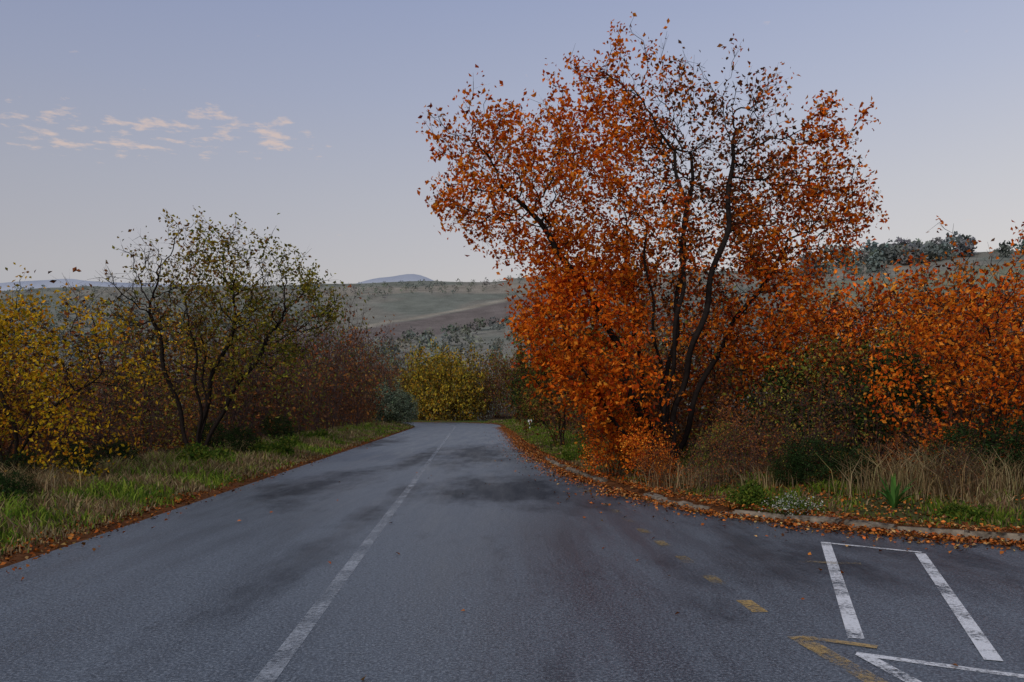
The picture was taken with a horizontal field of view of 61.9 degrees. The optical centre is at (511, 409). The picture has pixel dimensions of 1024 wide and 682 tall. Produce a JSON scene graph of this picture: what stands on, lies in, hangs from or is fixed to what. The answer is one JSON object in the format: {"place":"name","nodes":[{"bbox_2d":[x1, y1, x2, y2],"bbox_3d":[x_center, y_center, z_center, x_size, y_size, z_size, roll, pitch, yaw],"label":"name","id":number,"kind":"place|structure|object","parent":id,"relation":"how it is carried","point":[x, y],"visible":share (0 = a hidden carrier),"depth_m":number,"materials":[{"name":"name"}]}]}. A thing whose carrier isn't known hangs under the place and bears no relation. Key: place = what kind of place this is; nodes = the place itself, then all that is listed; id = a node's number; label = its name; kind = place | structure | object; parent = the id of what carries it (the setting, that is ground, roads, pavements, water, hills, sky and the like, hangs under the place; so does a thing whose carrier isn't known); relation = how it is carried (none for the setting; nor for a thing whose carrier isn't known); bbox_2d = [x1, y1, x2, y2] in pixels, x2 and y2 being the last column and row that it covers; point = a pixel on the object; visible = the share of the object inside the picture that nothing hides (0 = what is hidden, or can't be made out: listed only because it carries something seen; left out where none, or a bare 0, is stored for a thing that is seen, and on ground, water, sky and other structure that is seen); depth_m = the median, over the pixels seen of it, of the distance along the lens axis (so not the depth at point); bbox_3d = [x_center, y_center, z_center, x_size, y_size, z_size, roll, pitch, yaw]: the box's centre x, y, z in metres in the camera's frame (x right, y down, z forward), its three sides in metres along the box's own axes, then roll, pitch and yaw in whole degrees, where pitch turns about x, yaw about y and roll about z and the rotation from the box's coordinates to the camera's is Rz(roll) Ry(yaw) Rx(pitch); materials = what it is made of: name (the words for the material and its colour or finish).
{"place":"outdoors","nodes":[
{"label":"outdoors","id":0,"kind":"place"},
{"bbox_2d":[0,274,433,290],"bbox_3d":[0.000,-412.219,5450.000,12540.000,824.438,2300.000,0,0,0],"label":"distant mountains","id":1,"kind":"structure","parent":0,"point":[398,278],"depth_m":5159.07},
{"bbox_2d":[0,422,1023,681],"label":"road","id":2,"kind":"structure","parent":0,"point":[510,558],"depth_m":7.53,"materials":[{"name":"grey asphalt"}]},
{"bbox_2d":[254,426,455,680],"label":"line marking","id":3,"kind":"object","parent":2,"relation":"on","point":[276,669],"visible":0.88,"depth_m":6.33,"materials":[{"name":"paint"}]},
{"bbox_2d":[0,426,1023,679],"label":"fallen leaves","id":4,"kind":"object","parent":2,"relation":"on","point":[612,490],"visible":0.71,"depth_m":12.28,"materials":[{"name":"orange plant"}]},
{"bbox_2d":[574,481,860,582],"bbox_3d":[2.468,1.594,13.393,1.829,0.004,11.135,0,0,-3],"label":"faded yellow dash marking","id":5,"kind":"object","parent":2,"relation":"on","point":[661,542],"visible":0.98,"depth_m":10.05,"materials":[{"name":"paint"}]},
{"bbox_2d":[736,600,887,681],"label":"yellow dash marking","id":6,"kind":"object","parent":2,"relation":"on","point":[751,602],"visible":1,"depth_m":5.80,"materials":[{"name":"paint"}]},
{"bbox_2d":[821,542,1023,681],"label":"white bay marking","id":7,"kind":"object","parent":2,"relation":"on","point":[985,650],"visible":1,"depth_m":6.44,"materials":[{"name":"paint"}]},
{"bbox_2d":[0,251,1023,568],"bbox_3d":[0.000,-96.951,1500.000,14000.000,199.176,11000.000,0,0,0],"label":"ground","id":8,"kind":"structure","parent":0,"point":[420,309],"depth_m":447.59,"materials":[{"name":"green plant"}]},
{"bbox_2d":[0,473,17,493],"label":"green herb bush","id":9,"kind":"object","parent":8,"relation":"on","point":[5,481],"visible":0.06,"depth_m":13.82,"materials":[{"name":"green plant"}]},
{"bbox_2d":[0,487,32,504],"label":"green herb bush","id":10,"kind":"object","parent":8,"relation":"on","point":[15,493],"visible":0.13,"depth_m":12.41,"materials":[{"name":"green plant"}]},
{"bbox_2d":[0,283,55,447],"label":"golden tree","id":11,"kind":"object","parent":8,"relation":"on","point":[20,394],"visible":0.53,"depth_m":17.97,"materials":[{"name":"yellow plant"}]},
{"bbox_2d":[0,262,161,481],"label":"golden tree","id":12,"kind":"object","parent":8,"relation":"on","point":[51,411],"visible":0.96,"depth_m":16.25,"materials":[{"name":"yellow plant"}]},
{"bbox_2d":[0,411,301,497],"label":"dark evergreen bush","id":13,"kind":"object","parent":8,"relation":"on","point":[231,436],"visible":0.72,"depth_m":19.34,"materials":[{"name":"green plant"}]},
{"bbox_2d":[174,439,235,463],"bbox_3d":[-8.085,1.103,21.994,1.637,0.725,1.609,0,0,0],"label":"green herb bush","id":14,"kind":"object","parent":8,"relation":"on","point":[200,452],"visible":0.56,"depth_m":21.83,"materials":[{"name":"green plant"}]},
{"bbox_2d":[0,419,413,562],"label":"verge grass","id":15,"kind":"structure","parent":8,"relation":"on","point":[184,475],"depth_m":15.83,"materials":[{"name":"green plant"}]},
{"bbox_2d":[0,267,415,475],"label":"roadside thicket","id":16,"kind":"object","parent":8,"relation":"on","point":[310,403],"visible":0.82,"depth_m":34.10,"materials":[{"name":"brown plant"}]},
{"bbox_2d":[80,206,358,452],"bbox_3d":[-8.013,-2.038,24.142,7.538,7.173,5.115,0,0,0],"label":"locust tree","id":17,"kind":"object","parent":8,"relation":"on","point":[305,287],"visible":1,"depth_m":23.64,"materials":[{"name":"green plant"}]},
{"bbox_2d":[248,435,294,455],"bbox_3d":[-7.576,1.161,27.008,1.506,0.704,1.623,0,0,0],"label":"green herb bush","id":18,"kind":"object","parent":8,"relation":"on","point":[282,447],"visible":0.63,"depth_m":26.86,"materials":[{"name":"green plant"}]},
{"bbox_2d":[264,433,307,447],"bbox_3d":[-8.180,1.193,30.989,1.531,0.692,1.604,0,0,0],"label":"green herb bush","id":19,"kind":"object","parent":8,"relation":"on","point":[292,441],"visible":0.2,"depth_m":30.93,"materials":[{"name":"green plant"}]},
{"bbox_2d":[71,337,536,420],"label":"distant tree row","id":20,"kind":"object","parent":8,"relation":"on","point":[439,392],"visible":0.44,"depth_m":114.50,"materials":[{"name":"yellow plant"}]},
{"bbox_2d":[300,426,342,439],"bbox_3d":[-8.481,1.116,38.012,1.949,0.719,1.598,0,0,0],"label":"green herb bush","id":21,"kind":"object","parent":8,"relation":"on","point":[322,432],"visible":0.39,"depth_m":37.91,"materials":[{"name":"green plant"}]},
{"bbox_2d":[364,376,420,425],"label":"grey green bush","id":22,"kind":"object","parent":8,"relation":"on","point":[397,406],"visible":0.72,"depth_m":77.25,"materials":[{"name":"green plant"}]},
{"bbox_2d":[0,435,1023,501],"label":"tall dry grass","id":23,"kind":"structure","parent":8,"relation":"on","point":[924,484],"depth_m":13.46,"materials":[{"name":"plant"}]},
{"bbox_2d":[2,289,1022,395],"bbox_3d":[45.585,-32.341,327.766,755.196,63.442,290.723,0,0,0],"label":"olive grove","id":24,"kind":"object","parent":8,"relation":"on","point":[455,328],"visible":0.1,"depth_m":326.65,"materials":[{"name":"green plant"}]},
{"bbox_2d":[493,296,609,446],"bbox_3d":[1.585,-1.661,33.425,4.693,6.741,4.223,0,0,0],"label":"tree","id":25,"kind":"object","parent":8,"relation":"on","point":[554,436],"visible":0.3,"depth_m":33.31,"materials":[{"name":"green plant"}]},
{"bbox_2d":[562,444,595,460],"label":"green herb bush","id":26,"kind":"object","parent":8,"relation":"on","point":[568,456],"visible":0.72,"depth_m":24.88,"materials":[{"name":"green plant"}]},
{"bbox_2d":[416,11,888,480],"bbox_3d":[3.039,-3.273,18.537,10.214,9.987,4.940,0,0,0],"label":"orange autumn tree","id":27,"kind":"object","parent":8,"relation":"on","point":[760,266],"visible":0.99,"depth_m":17.80,"materials":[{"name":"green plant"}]},
{"bbox_2d":[725,472,779,509],"bbox_3d":[3.643,1.233,12.899,0.859,0.558,0.705,0,0,0],"label":"green herb bush","id":28,"kind":"object","parent":8,"relation":"on","point":[754,494],"visible":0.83,"depth_m":12.83,"materials":[{"name":"green plant"}]},
{"bbox_2d":[501,238,1023,498],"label":"roadside thicket","id":29,"kind":"object","parent":8,"relation":"on","point":[790,409],"visible":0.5,"depth_m":18.13,"materials":[{"name":"brown plant"}]},
{"bbox_2d":[545,457,1023,540],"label":"kerb","id":30,"kind":"structure","parent":8,"relation":"on","point":[954,532],"depth_m":11.48,"materials":[{"name":"concrete"}]},
{"bbox_2d":[756,490,825,515],"bbox_3d":[4.004,1.323,12.298,1.003,0.374,0.816,0,0,0],"label":"white flowering bush","id":31,"kind":"object","parent":8,"relation":"on","point":[784,503],"visible":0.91,"depth_m":12.22,"materials":[{"name":"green plant"}]},
{"bbox_2d":[754,273,969,458],"bbox_3d":[8.935,-0.979,21.545,5.794,5.096,3.728,0,0,0],"label":"orange tree","id":32,"kind":"object","parent":8,"relation":"on","point":[867,328],"visible":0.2,"depth_m":21.44,"materials":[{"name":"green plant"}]},
{"bbox_2d":[764,404,1023,488],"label":"dark evergreen bush","id":33,"kind":"object","parent":8,"relation":"on","point":[796,461],"visible":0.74,"depth_m":14.06,"materials":[{"name":"green plant"}]},
{"bbox_2d":[873,474,923,507],"bbox_3d":[5.519,1.173,12.316,0.726,0.506,0.847,0,0,0],"label":"strap leaved plant","id":34,"kind":"object","parent":8,"relation":"on","point":[893,498],"visible":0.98,"depth_m":12.24,"materials":[{"name":"green plant"}]},
{"bbox_2d":[797,231,1023,275],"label":"hilltop trees","id":35,"kind":"object","parent":8,"relation":"on","point":[883,252],"visible":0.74,"depth_m":566.58,"materials":[{"name":"green plant"}]},
{"bbox_2d":[834,216,1023,478],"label":"orange tree","id":36,"kind":"object","parent":8,"relation":"on","point":[992,381],"visible":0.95,"depth_m":15.03,"materials":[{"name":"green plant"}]},
{"bbox_2d":[926,500,1003,520],"bbox_3d":[6.103,1.369,11.599,0.923,0.278,0.807,0,0,0],"label":"green herb bush","id":37,"kind":"object","parent":8,"relation":"on","point":[959,511],"visible":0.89,"depth_m":11.53,"materials":[{"name":"green plant"}]},
{"bbox_2d":[994,220,1023,434],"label":"orange tree","id":38,"kind":"object","parent":8,"relation":"on","point":[1012,304],"visible":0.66,"depth_m":15.31,"materials":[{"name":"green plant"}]},
{"bbox_2d":[0,0,1023,285],"label":"sky","id":39,"kind":"structure","parent":0,"point":[115,114],"materials":[{"name":"blue"}]},
{"bbox_2d":[3,248,1022,308],"bbox_3d":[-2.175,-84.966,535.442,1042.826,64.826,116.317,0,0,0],"label":"hillside orchard","id":40,"kind":"object","parent":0,"point":[354,287],"visible":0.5,"depth_m":550.82,"materials":[{"name":"green plant"}]},
{"bbox_2d":[481,418,1023,531],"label":"verge grass","id":41,"kind":"structure","parent":0,"point":[991,497],"depth_m":13.86,"materials":[{"name":"green plant"}]}
]}

